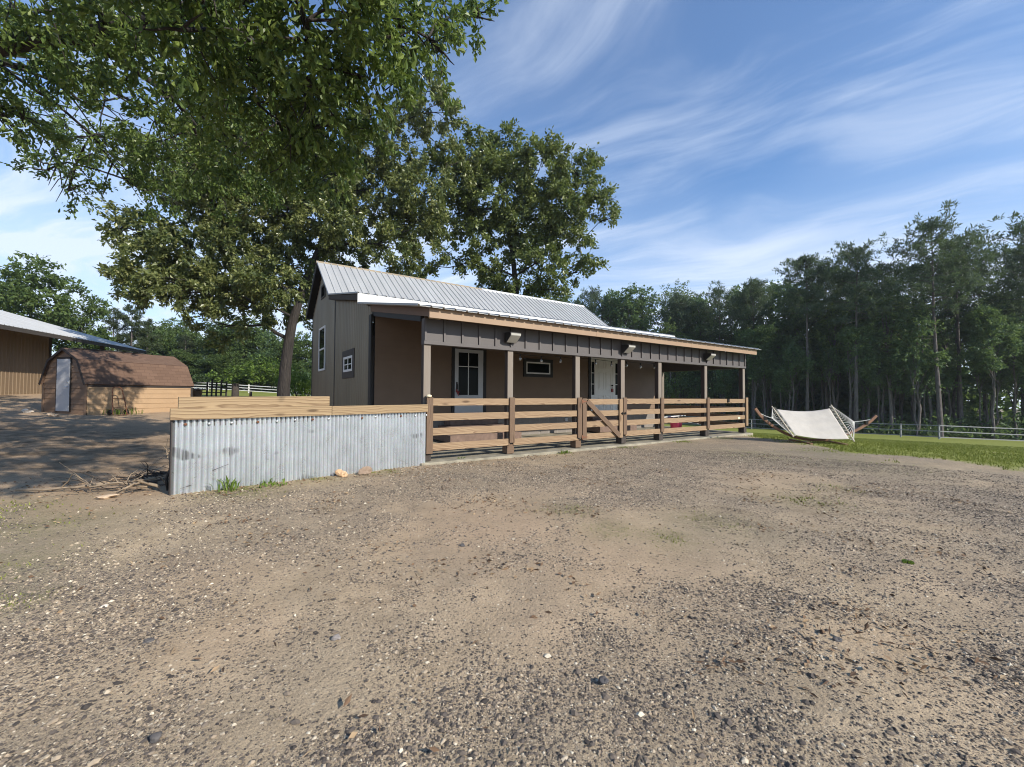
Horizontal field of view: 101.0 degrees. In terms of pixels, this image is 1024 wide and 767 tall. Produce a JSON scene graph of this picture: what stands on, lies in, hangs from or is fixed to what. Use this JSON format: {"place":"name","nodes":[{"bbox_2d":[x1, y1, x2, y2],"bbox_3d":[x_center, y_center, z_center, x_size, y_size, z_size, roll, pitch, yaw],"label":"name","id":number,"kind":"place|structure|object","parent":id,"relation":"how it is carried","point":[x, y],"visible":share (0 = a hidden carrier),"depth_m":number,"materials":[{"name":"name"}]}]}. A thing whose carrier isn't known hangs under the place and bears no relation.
{"place":"outdoors","nodes":[
{"label":"outdoors","id":0,"kind":"place"},
{"bbox_2d":[0,389,1023,766],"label":"ground","id":1,"kind":"structure","parent":0,"point":[38,445],"depth_m":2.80,"materials":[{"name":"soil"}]},
{"bbox_2d":[0,250,91,352],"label":"broadleaf tree","id":2,"kind":"object","parent":1,"relation":"on","point":[22,293],"visible":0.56,"depth_m":44.18,"materials":[{"name":"green plant"}]},
{"bbox_2d":[0,310,146,394],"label":"barn","id":3,"kind":"structure","parent":1,"relation":"on","point":[25,348],"depth_m":22.15,"materials":[{"name":"wood"}]},
{"bbox_2d":[41,294,116,350],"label":"broadleaf tree","id":4,"kind":"object","parent":1,"relation":"on","point":[91,308],"visible":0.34,"depth_m":48.08,"materials":[{"name":"green plant"}]},
{"bbox_2d":[15,470,165,490],"bbox_3d":[-5.253,1.179,5.743,2.226,0.441,0.426,1,-2,-29],"label":"dead branch","id":5,"kind":"object","parent":1,"relation":"on","point":[44,489],"visible":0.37,"depth_m":5.49,"materials":[{"name":"brown wood"}]},
{"bbox_2d":[38,347,193,414],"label":"garden shed","id":6,"kind":"structure","parent":1,"relation":"on","point":[79,381],"depth_m":15.93,"materials":[{"name":"beige wood"}]},
{"bbox_2d":[55,359,69,410],"bbox_3d":[-16.409,0.056,15.388,0.720,1.910,0.100,0,-1,17],"label":"shed door","id":7,"kind":"structure","parent":6,"relation":"in","point":[63,365],"depth_m":15.40,"materials":[{"name":"paint"}]},
{"bbox_2d":[98,307,134,351],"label":"young pine","id":8,"kind":"object","parent":1,"relation":"on","point":[113,323],"visible":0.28,"depth_m":55.11,"materials":[{"name":"green plant"}]},
{"bbox_2d":[109,303,157,354],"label":"young pine","id":9,"kind":"object","parent":1,"relation":"on","point":[134,328],"visible":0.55,"depth_m":55.10,"materials":[{"name":"green plant"}]},
{"bbox_2d":[45,457,227,492],"bbox_3d":[-4.962,1.227,5.877,2.092,0.392,2.076,-1,-2,39],"label":"brush pile","id":10,"kind":"object","parent":1,"relation":"on","point":[156,475],"visible":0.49,"depth_m":5.72,"materials":[{"name":"brown wood"}]},
{"bbox_2d":[136,318,165,355],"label":"young pine","id":11,"kind":"object","parent":1,"relation":"on","point":[148,322],"visible":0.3,"depth_m":60.09,"materials":[{"name":"green plant"}]},
{"bbox_2d":[137,325,178,355],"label":"broadleaf tree","id":12,"kind":"object","parent":1,"relation":"on","point":[167,346],"visible":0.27,"depth_m":68.90,"materials":[{"name":"green plant"}]},
{"bbox_2d":[143,317,193,355],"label":"broadleaf tree","id":13,"kind":"object","parent":1,"relation":"on","point":[176,328],"visible":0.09,"depth_m":74.20,"materials":[{"name":"green plant"}]},
{"bbox_2d":[168,334,195,379],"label":"young pine","id":14,"kind":"object","parent":1,"relation":"on","point":[183,342],"visible":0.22,"depth_m":70.43,"materials":[{"name":"green plant"}]},
{"bbox_2d":[167,349,200,381],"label":"broadleaf tree","id":15,"kind":"object","parent":1,"relation":"on","point":[184,354],"visible":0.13,"depth_m":66.71,"materials":[{"name":"green plant"}]},
{"bbox_2d":[177,327,202,385],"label":"broadleaf tree","id":16,"kind":"object","parent":1,"relation":"on","point":[185,331],"visible":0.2,"depth_m":72.85,"materials":[{"name":"green plant"}]},
{"bbox_2d":[183,353,212,388],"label":"broadleaf tree","id":17,"kind":"object","parent":1,"relation":"on","point":[194,359],"visible":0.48,"depth_m":66.10,"materials":[{"name":"green plant"}]},
{"bbox_2d":[191,356,224,389],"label":"broadleaf tree","id":18,"kind":"object","parent":1,"relation":"on","point":[204,363],"visible":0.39,"depth_m":65.48,"materials":[{"name":"green plant"}]},
{"bbox_2d":[191,379,227,396],"bbox_3d":[-20.861,0.363,28.521,3.284,1.283,0.160,0,-1,0],"label":"fence","id":19,"kind":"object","parent":1,"relation":"on","point":[216,386],"depth_m":28.47,"materials":[{"name":"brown wood"}]},
{"bbox_2d":[207,351,243,389],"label":"broadleaf tree","id":20,"kind":"object","parent":1,"relation":"on","point":[217,362],"visible":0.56,"depth_m":64.69,"materials":[{"name":"green plant"}]},
{"bbox_2d":[198,319,263,389],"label":"broadleaf tree","id":21,"kind":"object","parent":1,"relation":"on","point":[211,350],"visible":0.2,"depth_m":68.11,"materials":[{"name":"green plant"}]},
{"bbox_2d":[208,314,271,388],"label":"broadleaf tree","id":22,"kind":"object","parent":1,"relation":"on","point":[237,348],"visible":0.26,"depth_m":68.02,"materials":[{"name":"green plant"}]},
{"bbox_2d":[204,353,298,391],"bbox_3d":[-37.986,-1.254,63.279,11.056,5.913,13.283,0,-2,24],"label":"shrub","id":23,"kind":"object","parent":1,"relation":"on","point":[253,376],"visible":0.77,"depth_m":61.20,"materials":[{"name":"green plant"}]},
{"bbox_2d":[0,0,508,229],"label":"oak tree","id":24,"kind":"object","parent":1,"relation":"on","point":[263,45],"visible":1,"depth_m":6.95,"materials":[{"name":"green plant"}]},
{"bbox_2d":[246,348,280,391],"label":"broadleaf tree","id":25,"kind":"object","parent":1,"relation":"on","point":[269,353],"visible":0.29,"depth_m":66.01,"materials":[{"name":"green plant"}]},
{"bbox_2d":[256,334,298,389],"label":"broadleaf tree","id":26,"kind":"object","parent":1,"relation":"on","point":[278,347],"visible":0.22,"depth_m":67.77,"materials":[{"name":"green plant"}]},
{"bbox_2d":[92,66,478,395],"bbox_3d":[-12.069,-8.534,24.475,19.970,20.847,9.647,0,-1,0],"label":"oak tree","id":27,"kind":"object","parent":1,"relation":"on","point":[243,284],"visible":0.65,"depth_m":23.29,"materials":[{"name":"green plant"}]},
{"bbox_2d":[271,364,311,395],"bbox_3d":[-17.087,0.072,34.002,3.605,3.342,4.332,0,-1,-5],"label":"shrub","id":28,"kind":"object","parent":1,"relation":"on","point":[295,381],"visible":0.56,"depth_m":33.81,"materials":[{"name":"green plant"}]},
{"bbox_2d":[278,331,311,368],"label":"broadleaf tree","id":29,"kind":"object","parent":1,"relation":"on","point":[300,346],"visible":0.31,"depth_m":68.88,"materials":[{"name":"green plant"}]},
{"bbox_2d":[168,396,427,495],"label":"corrugated wall","id":30,"kind":"structure","parent":1,"relation":"on","point":[249,441],"depth_m":6.23,"materials":[{"name":"metal"}]},
{"bbox_2d":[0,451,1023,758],"bbox_3d":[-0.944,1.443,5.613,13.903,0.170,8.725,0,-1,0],"label":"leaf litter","id":31,"kind":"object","parent":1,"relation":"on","point":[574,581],"visible":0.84,"depth_m":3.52,"materials":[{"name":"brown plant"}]},
{"bbox_2d":[405,117,623,301],"bbox_3d":[-0.156,-7.708,29.067,15.431,20.412,7.711,0,-1,0],"label":"oak tree","id":32,"kind":"object","parent":1,"relation":"on","point":[551,223],"visible":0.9,"depth_m":27.98,"materials":[{"name":"green plant"}]},
{"bbox_2d":[306,261,759,465],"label":"farm house","id":33,"kind":"structure","parent":1,"relation":"on","point":[381,338],"depth_m":12.72,"materials":[{"name":"brown wood"}]},
{"bbox_2d":[318,325,325,370],"bbox_3d":[-7.468,-1.355,16.572,0.043,1.715,1.240,1,-2,-34],"label":"tall window","id":34,"kind":"structure","parent":33,"relation":"in","point":[322,331],"depth_m":16.52,"materials":[{"name":"white paint"}]},
{"bbox_2d":[342,348,354,378],"bbox_3d":[-5.046,-0.600,12.992,0.049,0.870,1.500,1,-2,-34],"label":"small window","id":35,"kind":"structure","parent":33,"relation":"in","point":[348,356],"depth_m":12.92,"materials":[{"name":"grey paint"}]},
{"bbox_2d":[454,349,483,412],"bbox_3d":[-1.264,0.021,12.639,0.977,2.080,0.117,1,-2,-34],"label":"glazed door","id":36,"kind":"structure","parent":33,"relation":"in","point":[469,364],"depth_m":12.65,"materials":[{"name":"paint"}]},
{"bbox_2d":[433,419,521,441],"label":"block steps","id":37,"kind":"structure","parent":33,"relation":"on","point":[473,436],"depth_m":11.88,"materials":[{"name":"brown concrete"}]},
{"bbox_2d":[523,358,552,377],"bbox_3d":[0.883,-0.515,14.163,1.230,0.605,0.051,1,-2,-34],"label":"slot window","id":38,"kind":"structure","parent":33,"relation":"in","point":[531,367],"depth_m":14.13,"materials":[{"name":"black paint"}]},
{"bbox_2d":[426,397,747,453],"bbox_3d":[2.420,0.966,13.056,12.222,1.100,3.512,1,-2,-34],"label":"porch fence","id":39,"kind":"object","parent":33,"relation":"attached to","point":[582,414],"visible":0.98,"depth_m":10.43,"materials":[{"name":"brown wood"}]},
{"bbox_2d":[597,358,612,410],"bbox_3d":[3.505,0.099,15.894,0.862,2.145,0.108,1,-2,-34],"label":"panel door","id":40,"kind":"structure","parent":33,"relation":"in","point":[604,370],"depth_m":15.92,"materials":[{"name":"white paint"}]},
{"bbox_2d":[587,416,636,431],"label":"block steps","id":41,"kind":"structure","parent":33,"relation":"on","point":[606,428],"depth_m":15.12,"materials":[{"name":"brown concrete"}]},
{"bbox_2d":[574,284,605,321],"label":"pine tree","id":42,"kind":"object","parent":1,"relation":"on","point":[593,293],"visible":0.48,"depth_m":84.73,"materials":[{"name":"green plant"}]},
{"bbox_2d":[594,288,628,327],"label":"broadleaf tree","id":43,"kind":"object","parent":1,"relation":"on","point":[602,310],"visible":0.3,"depth_m":82.37,"materials":[{"name":"green plant"}]},
{"bbox_2d":[603,281,662,331],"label":"broadleaf tree","id":44,"kind":"object","parent":1,"relation":"on","point":[633,304],"visible":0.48,"depth_m":78.36,"materials":[{"name":"green plant"}]},
{"bbox_2d":[615,292,661,332],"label":"broadleaf tree","id":45,"kind":"object","parent":1,"relation":"on","point":[650,304],"visible":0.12,"depth_m":79.89,"materials":[{"name":"green plant"}]},
{"bbox_2d":[645,278,682,408],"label":"broadleaf tree","id":46,"kind":"object","parent":1,"relation":"on","point":[663,294],"visible":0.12,"depth_m":75.84,"materials":[{"name":"green plant"}]},
{"bbox_2d":[658,317,693,417],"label":"broadleaf tree","id":47,"kind":"object","parent":1,"relation":"on","point":[670,392],"visible":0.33,"depth_m":65.25,"materials":[{"name":"green plant"}]},
{"bbox_2d":[654,290,706,417],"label":"pine tree","id":48,"kind":"object","parent":1,"relation":"on","point":[678,304],"visible":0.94,"depth_m":69.40,"materials":[{"name":"green plant"}]},
{"bbox_2d":[679,370,711,405],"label":"broadleaf tree","id":49,"kind":"object","parent":1,"relation":"on","point":[692,378],"visible":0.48,"depth_m":65.97,"materials":[{"name":"green plant"}]},
{"bbox_2d":[676,296,722,405],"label":"broadleaf tree","id":50,"kind":"object","parent":1,"relation":"on","point":[695,335],"visible":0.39,"depth_m":68.97,"materials":[{"name":"green plant"}]},
{"bbox_2d":[687,280,750,420],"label":"pine tree","id":51,"kind":"object","parent":1,"relation":"on","point":[718,293],"visible":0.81,"depth_m":65.75,"materials":[{"name":"green plant"}]},
{"bbox_2d":[710,369,737,421],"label":"broadleaf tree","id":52,"kind":"object","parent":1,"relation":"on","point":[724,380],"visible":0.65,"depth_m":60.94,"materials":[{"name":"green plant"}]},
{"bbox_2d":[714,284,755,413],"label":"broadleaf tree","id":53,"kind":"object","parent":1,"relation":"on","point":[736,289],"visible":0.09,"depth_m":70.20,"materials":[{"name":"green plant"}]},
{"bbox_2d":[728,362,751,405],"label":"broadleaf tree","id":54,"kind":"object","parent":1,"relation":"on","point":[736,384],"visible":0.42,"depth_m":64.66,"materials":[{"name":"green plant"}]},
{"bbox_2d":[719,277,782,426],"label":"pine tree","id":55,"kind":"object","parent":1,"relation":"on","point":[756,294],"visible":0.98,"depth_m":59.47,"materials":[{"name":"green plant"}]},
{"bbox_2d":[735,322,780,426],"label":"broadleaf tree","id":56,"kind":"object","parent":1,"relation":"on","point":[753,336],"visible":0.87,"depth_m":56.82,"materials":[{"name":"green plant"}]},
{"bbox_2d":[747,334,773,427],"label":"broadleaf tree","id":57,"kind":"object","parent":1,"relation":"on","point":[755,377],"visible":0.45,"depth_m":57.42,"materials":[{"name":"green plant"}]},
{"bbox_2d":[748,280,781,414],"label":"broadleaf tree","id":58,"kind":"object","parent":1,"relation":"on","point":[769,399],"visible":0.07,"depth_m":65.63,"materials":[{"name":"green plant"}]},
{"bbox_2d":[764,317,792,423],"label":"slender tree","id":59,"kind":"object","parent":1,"relation":"on","point":[779,335],"visible":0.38,"depth_m":58.54,"materials":[{"name":"green plant"}]},
{"bbox_2d":[763,278,809,409],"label":"broadleaf tree","id":60,"kind":"object","parent":1,"relation":"on","point":[776,293],"visible":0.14,"depth_m":61.30,"materials":[{"name":"green plant"}]},
{"bbox_2d":[763,342,820,410],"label":"broadleaf tree","id":61,"kind":"object","parent":1,"relation":"on","point":[783,380],"visible":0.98,"depth_m":52.99,"materials":[{"name":"green plant"}]},
{"bbox_2d":[775,329,809,410],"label":"slender tree","id":62,"kind":"object","parent":1,"relation":"on","point":[794,339],"visible":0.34,"depth_m":55.22,"materials":[{"name":"green plant"}]},
{"bbox_2d":[768,286,819,410],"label":"broadleaf tree","id":63,"kind":"object","parent":1,"relation":"on","point":[791,320],"visible":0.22,"depth_m":58.86,"materials":[{"name":"green plant"}]},
{"bbox_2d":[794,328,824,410],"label":"broadleaf tree","id":64,"kind":"object","parent":1,"relation":"on","point":[812,383],"visible":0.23,"depth_m":58.10,"materials":[{"name":"green plant"}]},
{"bbox_2d":[772,252,850,410],"bbox_3d":[36.427,-5.047,51.975,7.504,22.767,8.463,0,-1,18],"label":"pine tree","id":65,"kind":"object","parent":1,"relation":"on","point":[808,271],"visible":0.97,"depth_m":51.87,"materials":[{"name":"green plant"}]},
{"bbox_2d":[754,408,877,444],"bbox_3d":[8.973,1.243,12.475,3.332,1.015,1.240,0,-1,9],"label":"hammock stand","id":66,"kind":"object","parent":1,"relation":"on","point":[865,423],"visible":0.85,"depth_m":12.51,"materials":[{"name":"brown wood"}]},
{"bbox_2d":[762,405,870,441],"bbox_3d":[8.987,1.151,12.451,2.932,1.037,1.030,0,-1,0],"label":"hammock","id":67,"kind":"object","parent":66,"relation":"hanging from","point":[822,424],"visible":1,"depth_m":12.44,"materials":[{"name":"white fabric"}]},
{"bbox_2d":[791,262,852,408],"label":"pine tree","id":68,"kind":"object","parent":1,"relation":"on","point":[834,290],"visible":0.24,"depth_m":54.90,"materials":[{"name":"green plant"}]},
{"bbox_2d":[796,302,848,407],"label":"broadleaf tree","id":69,"kind":"object","parent":1,"relation":"on","point":[811,347],"visible":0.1,"depth_m":56.62,"materials":[{"name":"green plant"}]},
{"bbox_2d":[819,346,843,409],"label":"slender tree","id":70,"kind":"object","parent":1,"relation":"on","point":[828,375],"visible":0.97,"depth_m":51.48,"materials":[{"name":"green plant"}]},
{"bbox_2d":[811,313,852,418],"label":"broadleaf tree","id":71,"kind":"object","parent":1,"relation":"on","point":[824,329],"visible":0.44,"depth_m":53.37,"materials":[{"name":"green plant"}]},
{"bbox_2d":[802,303,864,414],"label":"slender tree","id":72,"kind":"object","parent":1,"relation":"on","point":[820,321],"visible":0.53,"depth_m":52.72,"materials":[{"name":"green plant"}]},
{"bbox_2d":[664,360,1020,423],"bbox_3d":[47.771,2.121,85.076,36.702,13.877,74.116,2,-2,-41],"label":"wood","id":73,"kind":"object","parent":1,"relation":"on","point":[844,398],"visible":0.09,"depth_m":60.22,"materials":[{"name":"green plant"}]},
{"bbox_2d":[664,402,1023,439],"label":"undergrowth","id":74,"kind":"object","parent":1,"relation":"on","point":[969,420],"visible":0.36,"depth_m":46.68,"materials":[{"name":"green plant"}]},
{"bbox_2d":[666,415,1023,440],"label":"pasture fence","id":75,"kind":"object","parent":1,"relation":"on","point":[901,429],"visible":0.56,"depth_m":38.11,"materials":[{"name":"brown wood"}]},
{"bbox_2d":[832,320,881,430],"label":"broadleaf tree","id":76,"kind":"object","parent":1,"relation":"on","point":[850,336],"visible":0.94,"depth_m":47.81,"materials":[{"name":"green plant"}]},
{"bbox_2d":[811,238,906,432],"bbox_3d":[39.767,-5.202,48.264,9.281,22.760,8.036,1,-1,-6],"label":"pine tree","id":77,"kind":"object","parent":1,"relation":"on","point":[857,257],"visible":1,"depth_m":47.77,"materials":[{"name":"green plant"}]},
{"bbox_2d":[847,356,888,416],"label":"broadleaf tree","id":78,"kind":"object","parent":1,"relation":"on","point":[862,394],"visible":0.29,"depth_m":51.20,"materials":[{"name":"green plant"}]},
{"bbox_2d":[844,260,908,417],"bbox_3d":[47.355,-4.441,54.677,6.858,22.268,7.921,0,-1,-4],"label":"pine tree","id":79,"kind":"object","parent":1,"relation":"on","point":[877,278],"visible":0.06,"depth_m":53.76,"materials":[{"name":"green plant"}]},
{"bbox_2d":[861,342,893,431],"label":"broadleaf tree","id":80,"kind":"object","parent":1,"relation":"on","point":[874,379],"visible":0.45,"depth_m":47.89,"materials":[{"name":"green plant"}]},
{"bbox_2d":[849,281,910,427],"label":"broadleaf tree","id":81,"kind":"object","parent":1,"relation":"on","point":[866,315],"visible":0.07,"depth_m":51.93,"materials":[{"name":"green plant"}]},
{"bbox_2d":[852,341,908,428],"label":"broadleaf tree","id":82,"kind":"object","parent":1,"relation":"on","point":[883,391],"visible":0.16,"depth_m":49.03,"materials":[{"name":"green plant"}]},
{"bbox_2d":[872,330,911,403],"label":"broadleaf tree","id":83,"kind":"object","parent":1,"relation":"on","point":[892,378],"visible":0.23,"depth_m":48.16,"materials":[{"name":"green plant"}]},
{"bbox_2d":[865,291,925,433],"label":"slender tree","id":84,"kind":"object","parent":1,"relation":"on","point":[888,324],"visible":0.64,"depth_m":47.59,"materials":[{"name":"green plant"}]},
{"bbox_2d":[881,303,952,434],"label":"broadleaf tree","id":85,"kind":"object","parent":1,"relation":"on","point":[912,338],"visible":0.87,"depth_m":45.36,"materials":[{"name":"green plant"}]},
{"bbox_2d":[904,344,929,435],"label":"slender tree","id":86,"kind":"object","parent":1,"relation":"on","point":[914,374],"visible":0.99,"depth_m":44.91,"materials":[{"name":"green plant"}]},
{"bbox_2d":[894,292,952,423],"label":"broadleaf tree","id":87,"kind":"object","parent":1,"relation":"on","point":[912,399],"visible":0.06,"depth_m":51.11,"materials":[{"name":"green plant"}]},
{"bbox_2d":[907,325,970,429],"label":"broadleaf tree","id":88,"kind":"object","parent":1,"relation":"on","point":[946,380],"visible":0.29,"depth_m":46.45,"materials":[{"name":"green plant"}]},
{"bbox_2d":[862,198,1016,436],"bbox_3d":[44.346,-6.031,44.704,10.512,24.271,10.946,1,-1,-15],"label":"pine tree","id":89,"kind":"object","parent":1,"relation":"on","point":[919,245],"visible":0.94,"depth_m":43.73,"materials":[{"name":"green plant"}]},
{"bbox_2d":[931,315,966,427],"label":"slender tree","id":90,"kind":"object","parent":1,"relation":"on","point":[951,345],"visible":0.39,"depth_m":48.81,"materials":[{"name":"green plant"}]},
{"bbox_2d":[903,226,1009,436],"bbox_3d":[49.385,-5.364,47.011,9.612,23.571,8.322,1,-1,-8],"label":"pine tree","id":91,"kind":"object","parent":1,"relation":"on","point":[975,291],"visible":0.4,"depth_m":46.59,"materials":[{"name":"green plant"}]},
{"bbox_2d":[919,257,1003,420],"bbox_3d":[55.109,-4.790,52.278,7.536,23.230,6.816,0,-1,12],"label":"pine tree","id":92,"kind":"object","parent":1,"relation":"on","point":[961,310],"visible":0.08,"depth_m":51.90,"materials":[{"name":"green plant"}]},
{"bbox_2d":[931,306,999,421],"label":"broadleaf tree","id":93,"kind":"object","parent":1,"relation":"on","point":[962,334],"visible":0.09,"depth_m":52.96,"materials":[{"name":"green plant"}]},
{"bbox_2d":[963,344,989,429],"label":"slender tree","id":94,"kind":"object","parent":1,"relation":"on","point":[979,376],"visible":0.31,"depth_m":46.25,"materials":[{"name":"green plant"}]},
{"bbox_2d":[961,341,1007,430],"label":"broadleaf tree","id":95,"kind":"object","parent":1,"relation":"on","point":[987,384],"visible":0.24,"depth_m":47.88,"materials":[{"name":"green plant"}]},
{"bbox_2d":[960,289,1018,423],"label":"broadleaf tree","id":96,"kind":"object","parent":1,"relation":"on","point":[989,299],"visible":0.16,"depth_m":50.18,"materials":[{"name":"green plant"}]},
{"bbox_2d":[957,304,1023,438],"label":"broadleaf tree","id":97,"kind":"object","parent":1,"relation":"on","point":[987,324],"visible":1,"depth_m":43.22,"materials":[{"name":"green plant"}]},
{"bbox_2d":[975,346,1016,435],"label":"slender tree","id":98,"kind":"object","parent":1,"relation":"on","point":[998,378],"visible":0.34,"depth_m":44.87,"materials":[{"name":"green plant"}]},
{"bbox_2d":[971,211,1023,320],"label":"pine tree","id":99,"kind":"object","parent":1,"relation":"on","point":[1012,265],"visible":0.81,"depth_m":45.27,"materials":[{"name":"green plant"}]},
{"bbox_2d":[981,243,1023,417],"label":"pine tree","id":100,"kind":"object","parent":1,"relation":"on","point":[1022,395],"visible":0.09,"depth_m":52.04,"materials":[{"name":"green plant"}]},
{"bbox_2d":[985,311,1023,439],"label":"broadleaf tree","id":101,"kind":"object","parent":1,"relation":"on","point":[1014,359],"visible":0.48,"depth_m":44.02,"materials":[{"name":"green plant"}]},
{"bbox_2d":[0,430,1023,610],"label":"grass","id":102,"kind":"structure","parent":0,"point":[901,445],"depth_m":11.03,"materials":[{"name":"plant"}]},
{"bbox_2d":[0,0,1023,408],"label":"sky","id":103,"kind":"structure","parent":0,"point":[739,138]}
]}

